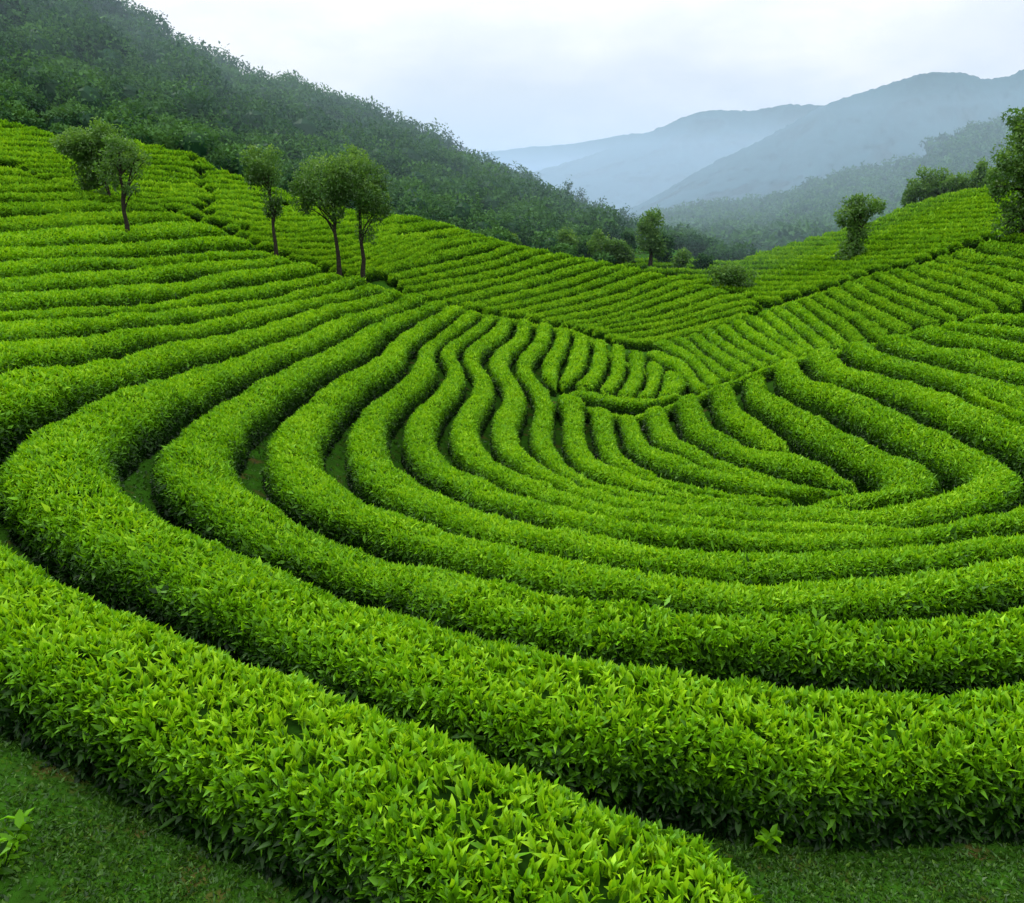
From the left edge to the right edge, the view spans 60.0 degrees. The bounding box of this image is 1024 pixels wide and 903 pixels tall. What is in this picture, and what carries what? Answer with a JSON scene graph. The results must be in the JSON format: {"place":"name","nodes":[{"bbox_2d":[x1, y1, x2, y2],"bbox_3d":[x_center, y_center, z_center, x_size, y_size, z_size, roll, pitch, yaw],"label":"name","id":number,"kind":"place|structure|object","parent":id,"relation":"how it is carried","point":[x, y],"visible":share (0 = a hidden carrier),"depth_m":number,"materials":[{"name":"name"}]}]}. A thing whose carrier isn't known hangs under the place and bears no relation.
{"place":"outdoors","nodes":[
{"label":"outdoors","id":0,"kind":"place"},
{"bbox_2d":[0,148,1023,902],"bbox_3d":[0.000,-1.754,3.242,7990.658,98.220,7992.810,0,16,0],"label":"ground","id":1,"kind":"structure","parent":0,"point":[150,504],"depth_m":6.27,"materials":[{"name":"plant"}]},
{"bbox_2d":[0,807,34,879],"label":"leafy plant","id":2,"kind":"object","parent":1,"relation":"on","point":[8,846],"visible":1,"depth_m":5.62,"materials":[{"name":"green plant"}]},
{"bbox_2d":[0,189,134,203],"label":"tea hedge","id":3,"kind":"object","parent":1,"relation":"on","point":[66,196],"visible":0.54,"depth_m":34.48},
{"bbox_2d":[0,199,169,217],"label":"tea hedge","id":4,"kind":"object","parent":1,"relation":"on","point":[17,208],"visible":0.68,"depth_m":33.03,"materials":[{"name":"plant"}]},
{"bbox_2d":[49,116,143,195],"bbox_3d":[-16.997,-11.639,36.317,3.810,3.970,2.294,0,16,0],"label":"shade tree","id":5,"kind":"object","parent":1,"relation":"on","point":[83,149],"visible":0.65,"depth_m":35.85,"materials":[{"name":"green plant"}]},
{"bbox_2d":[0,209,195,232],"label":"tea hedge","id":6,"kind":"object","parent":1,"relation":"on","point":[40,221],"visible":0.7,"depth_m":31.51,"materials":[{"name":"plant"}]},
{"bbox_2d":[0,154,217,175],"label":"tea hedge","id":7,"kind":"object","parent":1,"relation":"on","point":[15,161],"visible":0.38,"depth_m":42.88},
{"bbox_2d":[0,220,227,247],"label":"tea hedge","id":8,"kind":"object","parent":1,"relation":"on","point":[104,234],"visible":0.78,"depth_m":29.87,"materials":[{"name":"green plant"}]},
{"bbox_2d":[93,132,151,231],"bbox_3d":[-13.249,-8.847,30.402,2.053,3.987,1.282,0,16,0],"label":"shade tree","id":9,"kind":"object","parent":1,"relation":"on","point":[126,186],"visible":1,"depth_m":30.20,"materials":[{"name":"green plant"}]},
{"bbox_2d":[0,235,255,262],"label":"tea hedge","id":10,"kind":"object","parent":1,"relation":"on","point":[172,247],"visible":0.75,"depth_m":28.95,"materials":[{"name":"green plant"}]},
{"bbox_2d":[0,249,271,278],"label":"tea hedge","id":11,"kind":"object","parent":1,"relation":"on","point":[31,267],"visible":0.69,"depth_m":26.26,"materials":[{"name":"green plant"}]},
{"bbox_2d":[32,170,255,188],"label":"tea hedge","id":12,"kind":"object","parent":1,"relation":"on","point":[197,181],"visible":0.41,"depth_m":45.38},
{"bbox_2d":[0,254,290,292],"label":"tea hedge","id":13,"kind":"object","parent":1,"relation":"on","point":[184,272],"visible":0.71,"depth_m":25.95,"materials":[{"name":"green plant"}]},
{"bbox_2d":[0,261,321,311],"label":"tea hedge","id":14,"kind":"object","parent":1,"relation":"on","point":[118,295],"visible":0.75,"depth_m":24.62,"materials":[{"name":"green plant"}]},
{"bbox_2d":[0,271,342,321],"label":"tea hedge","id":15,"kind":"object","parent":1,"relation":"on","point":[270,289],"visible":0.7,"depth_m":25.98,"materials":[{"name":"green plant"}]},
{"bbox_2d":[78,186,268,206],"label":"tea hedge","id":16,"kind":"object","parent":1,"relation":"on","point":[207,198],"visible":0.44,"depth_m":43.20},
{"bbox_2d":[0,274,367,341],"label":"tea hedge","id":17,"kind":"object","parent":1,"relation":"on","point":[49,328],"visible":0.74,"depth_m":21.82,"materials":[{"name":"green plant"}]},
{"bbox_2d":[0,284,382,374],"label":"tea hedge","id":18,"kind":"object","parent":1,"relation":"on","point":[118,344],"visible":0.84,"depth_m":20.05,"materials":[{"name":"green plant"}]},
{"bbox_2d":[236,143,285,255],"bbox_3d":[-9.722,-9.656,35.077,1.740,4.858,1.686,-10,19,-33],"label":"shade tree","id":19,"kind":"object","parent":1,"relation":"on","point":[263,169],"visible":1,"depth_m":34.62,"materials":[{"name":"green plant"}]},
{"bbox_2d":[199,212,370,230],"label":"tea hedge","id":20,"kind":"object","parent":1,"relation":"on","point":[220,221],"visible":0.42,"depth_m":39.87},
{"bbox_2d":[235,216,395,239],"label":"tea hedge","id":21,"kind":"object","parent":1,"relation":"on","point":[242,234],"visible":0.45,"depth_m":42.29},
{"bbox_2d":[245,221,399,246],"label":"tea hedge","id":22,"kind":"object","parent":1,"relation":"on","point":[258,239],"visible":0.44,"depth_m":41.50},
{"bbox_2d":[255,227,399,253],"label":"tea hedge","id":23,"kind":"object","parent":1,"relation":"on","point":[266,246],"visible":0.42,"depth_m":40.30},
{"bbox_2d":[287,152,379,276],"bbox_3d":[-7.418,-9.822,37.394,3.924,5.594,2.491,0,16,0],"label":"shade tree","id":24,"kind":"object","parent":1,"relation":"on","point":[332,173],"visible":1,"depth_m":36.68,"materials":[{"name":"green plant"}]},
{"bbox_2d":[335,142,394,277],"bbox_3d":[-6.427,-10.055,38.231,2.820,6.233,1.863,0,16,0],"label":"shade tree","id":25,"kind":"object","parent":1,"relation":"on","point":[376,207],"visible":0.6,"depth_m":38.02,"materials":[{"name":"green plant"}]},
{"bbox_2d":[0,0,755,264],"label":"hillside forest","id":26,"kind":"object","parent":1,"relation":"on","point":[131,69],"visible":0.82,"depth_m":80.74,"materials":[{"name":"green plant"}]},
{"bbox_2d":[0,288,763,902],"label":"tea hedge","id":27,"kind":"object","parent":1,"relation":"on","point":[282,778],"visible":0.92,"depth_m":6.15,"materials":[{"name":"green plant"}]},
{"bbox_2d":[380,239,513,280],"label":"tea hedge","id":28,"kind":"object","parent":1,"relation":"on","point":[455,253],"visible":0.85,"depth_m":49.51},
{"bbox_2d":[387,243,529,286],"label":"tea hedge","id":29,"kind":"object","parent":1,"relation":"on","point":[464,262],"visible":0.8,"depth_m":48.73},
{"bbox_2d":[396,247,550,292],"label":"tea hedge","id":30,"kind":"object","parent":1,"relation":"on","point":[515,258],"visible":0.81,"depth_m":49.42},
{"bbox_2d":[402,251,572,294],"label":"tea hedge","id":31,"kind":"object","parent":1,"relation":"on","point":[524,265],"visible":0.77,"depth_m":49.28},
{"bbox_2d":[419,255,593,302],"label":"tea hedge","id":32,"kind":"object","parent":1,"relation":"on","point":[441,293],"visible":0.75,"depth_m":48.77,"materials":[{"name":"plant"}]},
{"bbox_2d":[0,292,1023,855],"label":"tea hedge","id":33,"kind":"object","parent":1,"relation":"on","point":[846,770],"visible":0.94,"depth_m":7.27,"materials":[{"name":"green plant"}]},
{"bbox_2d":[442,259,612,305],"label":"tea hedge","id":34,"kind":"object","parent":1,"relation":"on","point":[571,271],"visible":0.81,"depth_m":49.27,"materials":[{"name":"plant"}]},
{"bbox_2d":[458,263,626,313],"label":"tea hedge","id":35,"kind":"object","parent":1,"relation":"on","point":[553,287],"visible":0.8,"depth_m":48.53,"materials":[{"name":"plant"}]},
{"bbox_2d":[540,327,571,396],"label":"tea hedge","id":36,"kind":"object","parent":1,"relation":"on","point":[555,361],"visible":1,"depth_m":33.93,"materials":[{"name":"green plant"}]},
{"bbox_2d":[482,265,644,316],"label":"tea hedge","id":37,"kind":"object","parent":1,"relation":"on","point":[611,278],"visible":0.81,"depth_m":48.64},
{"bbox_2d":[558,332,590,394],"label":"tea hedge","id":38,"kind":"object","parent":1,"relation":"on","point":[576,368],"visible":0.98,"depth_m":34.06,"materials":[{"name":"green plant"}]},
{"bbox_2d":[499,271,665,319],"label":"tea hedge","id":39,"kind":"object","parent":1,"relation":"on","point":[628,283],"visible":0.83,"depth_m":48.55,"materials":[{"name":"plant"}]},
{"bbox_2d":[149,299,1023,700],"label":"tea hedge","id":40,"kind":"object","parent":1,"relation":"on","point":[197,483],"visible":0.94,"depth_m":9.40,"materials":[{"name":"green plant"}]},
{"bbox_2d":[574,338,608,392],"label":"tea hedge","id":41,"kind":"object","parent":1,"relation":"on","point":[594,378],"visible":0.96,"depth_m":33.35,"materials":[{"name":"green plant"}]},
{"bbox_2d":[523,275,681,323],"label":"tea hedge","id":42,"kind":"object","parent":1,"relation":"on","point":[607,300],"visible":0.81,"depth_m":47.99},
{"bbox_2d":[586,228,638,263],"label":"bush","id":43,"kind":"object","parent":1,"relation":"on","point":[614,247],"visible":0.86,"depth_m":62.79,"materials":[{"name":"green plant"}]},
{"bbox_2d":[599,343,626,396],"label":"tea hedge","id":44,"kind":"object","parent":1,"relation":"on","point":[614,382],"visible":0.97,"depth_m":33.50,"materials":[{"name":"green plant"}]},
{"bbox_2d":[540,279,698,327],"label":"tea hedge","id":45,"kind":"object","parent":1,"relation":"on","point":[556,321],"visible":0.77,"depth_m":47.21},
{"bbox_2d":[569,390,680,416],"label":"tea hedge","id":46,"kind":"object","parent":1,"relation":"on","point":[621,406],"visible":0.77,"depth_m":29.18,"materials":[{"name":"green plant"}]},
{"bbox_2d":[617,350,646,398],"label":"tea hedge","id":47,"kind":"object","parent":1,"relation":"on","point":[633,386],"visible":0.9,"depth_m":32.72,"materials":[{"name":"green plant"}]},
{"bbox_2d":[559,283,713,328],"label":"tea hedge","id":48,"kind":"object","parent":1,"relation":"on","point":[684,290],"visible":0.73,"depth_m":48.55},
{"bbox_2d":[261,304,1023,625],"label":"tea hedge","id":49,"kind":"object","parent":1,"relation":"on","point":[303,488],"visible":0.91,"depth_m":11.78,"materials":[{"name":"green plant"}]},
{"bbox_2d":[572,287,730,332],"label":"tea hedge","id":50,"kind":"object","parent":1,"relation":"on","point":[681,302],"visible":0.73,"depth_m":47.76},
{"bbox_2d":[635,205,668,266],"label":"edge tree","id":51,"kind":"object","parent":1,"relation":"on","point":[646,226],"visible":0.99,"depth_m":63.09,"materials":[{"name":"green plant"}]},
{"bbox_2d":[583,293,749,336],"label":"tea hedge","id":52,"kind":"object","parent":1,"relation":"on","point":[699,306],"visible":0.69,"depth_m":47.14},
{"bbox_2d":[555,393,793,507],"bbox_3d":[2.370,-0.045,22.721,2.976,1.372,12.477,-5,16,-17],"label":"tea hedge","id":53,"kind":"object","parent":1,"relation":"on","point":[577,454],"visible":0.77,"depth_m":20.38,"materials":[{"name":"green plant"}]},
{"bbox_2d":[646,349,706,395],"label":"tea hedge","id":54,"kind":"object","parent":1,"relation":"on","point":[667,362],"visible":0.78,"depth_m":33.96,"materials":[{"name":"green plant"}]},
{"bbox_2d":[592,299,762,340],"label":"tea hedge","id":55,"kind":"object","parent":1,"relation":"on","point":[599,333],"visible":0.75,"depth_m":45.85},
{"bbox_2d":[588,406,767,499],"bbox_3d":[3.006,0.110,22.112,2.066,1.127,10.097,-4,16,-14],"label":"tea hedge","id":56,"kind":"object","parent":1,"relation":"on","point":[604,442],"visible":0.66,"depth_m":21.64,"materials":[{"name":"green plant"}]},
{"bbox_2d":[610,312,749,351],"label":"tea hedge","id":57,"kind":"object","parent":1,"relation":"on","point":[643,344],"visible":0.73,"depth_m":43.30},
{"bbox_2d":[604,304,758,343],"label":"tea hedge","id":58,"kind":"object","parent":1,"relation":"on","point":[700,320],"visible":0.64,"depth_m":45.23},
{"bbox_2d":[344,309,1023,586],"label":"tea hedge","id":59,"kind":"object","parent":1,"relation":"on","point":[376,477],"visible":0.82,"depth_m":12.93,"materials":[{"name":"green plant"}]},
{"bbox_2d":[651,339,721,388],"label":"tea hedge","id":60,"kind":"object","parent":1,"relation":"on","point":[704,374],"visible":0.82,"depth_m":35.49,"materials":[{"name":"green plant"}]},
{"bbox_2d":[399,313,1023,553],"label":"tea hedge","id":61,"kind":"object","parent":1,"relation":"on","point":[424,462],"visible":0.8,"depth_m":16.70,"materials":[{"name":"green plant"}]},
{"bbox_2d":[689,332,752,378],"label":"tea hedge","id":62,"kind":"object","parent":1,"relation":"on","point":[722,358],"visible":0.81,"depth_m":34.22,"materials":[{"name":"green plant"}]},
{"bbox_2d":[617,414,829,507],"bbox_3d":[3.871,0.131,21.662,2.385,1.102,9.098,-6,17,-19],"label":"tea hedge","id":63,"kind":"object","parent":1,"relation":"on","point":[639,451],"visible":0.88,"depth_m":19.12,"materials":[{"name":"green plant"}]},
{"bbox_2d":[514,322,942,511],"bbox_3d":[3.324,-2.021,28.407,7.152,2.077,25.682,-2,16,-7],"label":"tea hedge","id":64,"kind":"object","parent":1,"relation":"on","point":[880,478],"visible":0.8,"depth_m":20.64,"materials":[{"name":"green plant"}]},
{"bbox_2d":[705,262,760,288],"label":"round bush","id":65,"kind":"object","parent":1,"relation":"on","point":[733,275],"visible":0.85,"depth_m":57.11,"materials":[{"name":"green plant"}]},
{"bbox_2d":[702,328,766,371],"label":"tea hedge","id":66,"kind":"object","parent":1,"relation":"on","point":[710,335],"visible":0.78,"depth_m":34.71,"materials":[{"name":"green plant"}]},
{"bbox_2d":[447,317,1023,534],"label":"tea hedge","id":67,"kind":"object","parent":1,"relation":"on","point":[989,432],"visible":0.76,"depth_m":19.76,"materials":[{"name":"green plant"}]},
{"bbox_2d":[641,405,846,499],"bbox_3d":[4.760,0.094,21.926,2.033,0.833,8.837,-5,16,-18],"label":"tea hedge","id":68,"kind":"object","parent":1,"relation":"on","point":[658,431],"visible":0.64,"depth_m":21.49,"materials":[{"name":"green plant"}]},
{"bbox_2d":[707,381,789,453],"bbox_3d":[6.050,-0.789,23.612,1.050,1.288,5.484,-1,16,-4],"label":"tea hedge","id":69,"kind":"object","parent":1,"relation":"on","point":[730,417],"visible":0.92,"depth_m":23.05,"materials":[{"name":"green plant"}]},
{"bbox_2d":[716,324,780,366],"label":"tea hedge","id":70,"kind":"object","parent":1,"relation":"on","point":[729,334],"visible":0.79,"depth_m":34.85,"materials":[{"name":"green plant"}]},
{"bbox_2d":[487,318,1023,528],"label":"tea hedge","id":71,"kind":"object","parent":1,"relation":"on","point":[972,481],"visible":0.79,"depth_m":18.67,"materials":[{"name":"green plant"}]},
{"bbox_2d":[644,266,868,279],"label":"tea hedge","id":72,"kind":"object","parent":1,"relation":"on","point":[856,273],"visible":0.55,"depth_m":60.88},
{"bbox_2d":[623,261,893,274],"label":"tea hedge","id":73,"kind":"object","parent":1,"relation":"on","point":[871,268],"visible":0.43,"depth_m":60.08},
{"bbox_2d":[586,325,941,430],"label":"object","id":74,"kind":"object","parent":1,"relation":"on","point":[768,373],"visible":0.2,"depth_m":26.22,"materials":[{"name":"green plant"}]},
{"bbox_2d":[732,318,795,359],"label":"tea hedge","id":75,"kind":"object","parent":1,"relation":"on","point":[754,336],"visible":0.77,"depth_m":34.64,"materials":[{"name":"green plant"}]},
{"bbox_2d":[672,393,857,494],"bbox_3d":[5.513,-0.183,22.217,1.776,1.093,8.566,-4,16,-12],"label":"tea hedge","id":76,"kind":"object","parent":1,"relation":"on","point":[692,423],"visible":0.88,"depth_m":20.68,"materials":[{"name":"green plant"}]},
{"bbox_2d":[613,256,916,268],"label":"tea hedge","id":77,"kind":"object","parent":1,"relation":"on","point":[903,263],"visible":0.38,"depth_m":58.17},
{"bbox_2d":[677,273,855,286],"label":"tea hedge","id":78,"kind":"object","parent":1,"relation":"on","point":[842,279],"visible":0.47,"depth_m":57.30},
{"bbox_2d":[745,313,807,356],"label":"tea hedge","id":79,"kind":"object","parent":1,"relation":"on","point":[757,324],"visible":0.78,"depth_m":35.38,"materials":[{"name":"green plant"}]},
{"bbox_2d":[770,305,832,349],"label":"tea hedge","id":80,"kind":"object","parent":1,"relation":"on","point":[806,333],"visible":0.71,"depth_m":35.24,"materials":[{"name":"green plant"}]},
{"bbox_2d":[784,300,847,349],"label":"tea hedge","id":81,"kind":"object","parent":1,"relation":"on","point":[830,334],"visible":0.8,"depth_m":35.54,"materials":[{"name":"green plant"}]},
{"bbox_2d":[800,296,865,342],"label":"tea hedge","id":82,"kind":"object","parent":1,"relation":"on","point":[847,331],"visible":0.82,"depth_m":35.40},
{"bbox_2d":[743,252,931,264],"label":"tea hedge","id":83,"kind":"object","parent":1,"relation":"on","point":[921,257],"visible":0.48,"depth_m":53.73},
{"bbox_2d":[812,291,889,343],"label":"tea hedge","id":84,"kind":"object","parent":1,"relation":"on","point":[870,331],"visible":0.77,"depth_m":34.97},
{"bbox_2d":[755,246,949,260],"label":"tea hedge","id":85,"kind":"object","parent":1,"relation":"on","point":[934,252],"visible":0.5,"depth_m":53.57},
{"bbox_2d":[830,192,887,260],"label":"hill tree","id":86,"kind":"object","parent":1,"relation":"on","point":[859,211],"visible":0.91,"depth_m":54.19,"materials":[{"name":"green plant"}]},
{"bbox_2d":[771,240,963,254],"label":"tea hedge","id":87,"kind":"object","parent":1,"relation":"on","point":[952,247],"visible":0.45,"depth_m":53.89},
{"bbox_2d":[825,285,912,334],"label":"tea hedge","id":88,"kind":"object","parent":1,"relation":"on","point":[889,323],"visible":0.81,"depth_m":35.70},
{"bbox_2d":[787,234,984,248],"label":"tea hedge","id":89,"kind":"object","parent":1,"relation":"on","point":[974,241],"visible":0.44,"depth_m":53.09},
{"bbox_2d":[841,280,940,330],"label":"tea hedge","id":90,"kind":"object","parent":1,"relation":"on","point":[913,319],"visible":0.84,"depth_m":35.73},
{"bbox_2d":[803,229,1005,241],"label":"tea hedge","id":91,"kind":"object","parent":1,"relation":"on","point":[986,235],"visible":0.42,"depth_m":53.14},
{"bbox_2d":[857,277,958,326],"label":"tea hedge","id":92,"kind":"object","parent":1,"relation":"on","point":[921,307],"visible":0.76,"depth_m":35.76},
{"bbox_2d":[820,224,1018,236],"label":"tea hedge","id":93,"kind":"object","parent":1,"relation":"on","point":[901,231],"visible":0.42,"depth_m":53.93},
{"bbox_2d":[871,270,984,321],"bbox_3d":[16.901,-6.435,36.818,0.959,1.481,10.948,1,16,2],"label":"tea hedge","id":94,"kind":"object","parent":1,"relation":"on","point":[960,310],"visible":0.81,"depth_m":35.44,"materials":[{"name":"plant"}]},
{"bbox_2d":[888,268,999,313],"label":"tea hedge","id":95,"kind":"object","parent":1,"relation":"on","point":[986,305],"visible":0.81,"depth_m":35.46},
{"bbox_2d":[876,333,1023,385],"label":"tea hedge","id":96,"kind":"object","parent":1,"relation":"on","point":[977,362],"visible":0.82,"depth_m":23.17,"materials":[{"name":"green plant"}]},
{"bbox_2d":[905,262,1023,314],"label":"tea hedge","id":97,"kind":"object","parent":1,"relation":"on","point":[1005,303],"visible":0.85,"depth_m":35.05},
{"bbox_2d":[909,324,1023,362],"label":"tea hedge","id":98,"kind":"object","parent":1,"relation":"on","point":[1002,349],"visible":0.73,"depth_m":24.52,"materials":[{"name":"green plant"}]},
{"bbox_2d":[922,261,1023,310],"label":"tea hedge","id":99,"kind":"object","parent":1,"relation":"on","point":[1013,288],"visible":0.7,"depth_m":35.38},
{"bbox_2d":[934,253,1023,284],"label":"tea hedge","id":100,"kind":"object","parent":1,"relation":"on","point":[1011,275],"visible":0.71,"depth_m":36.66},
{"bbox_2d":[940,320,1023,342],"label":"tea hedge","id":101,"kind":"object","parent":1,"relation":"on","point":[1008,332],"visible":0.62,"depth_m":25.22,"materials":[{"name":"green plant"}]},
{"bbox_2d":[953,246,1023,271],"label":"tea hedge","id":102,"kind":"object","parent":1,"relation":"on","point":[973,257],"visible":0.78,"depth_m":37.69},
{"bbox_2d":[984,105,1023,238],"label":"hill tree","id":103,"kind":"object","parent":1,"relation":"on","point":[1013,166],"visible":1,"depth_m":39.42,"materials":[{"name":"green plant"}]},
{"bbox_2d":[476,133,641,172],"bbox_3d":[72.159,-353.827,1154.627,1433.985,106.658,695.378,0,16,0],"label":"mountain","id":104,"kind":"structure","parent":0,"point":[534,158],"depth_m":1076.25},
{"bbox_2d":[117,0,1023,153],"label":"sky","id":105,"kind":"structure","parent":0,"point":[503,75],"materials":[{"name":"white"}]},
{"bbox_2d":[532,104,822,209],"bbox_3d":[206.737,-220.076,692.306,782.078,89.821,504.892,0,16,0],"label":"mountain","id":106,"kind":"structure","parent":0,"point":[639,170],"depth_m":649.92,"materials":[{"name":"blue"}]},
{"bbox_2d":[617,69,1023,216],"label":"mountain","id":107,"kind":"structure","parent":0,"point":[904,117],"depth_m":398.88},
{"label":"hill","id":108,"kind":"structure","parent":0,"visible":0},
{"bbox_2d":[625,114,1016,252],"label":"hillside forest","id":109,"kind":"object","parent":108,"relation":"on","point":[784,218],"visible":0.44,"depth_m":219.56,"materials":[{"name":"green plant"}]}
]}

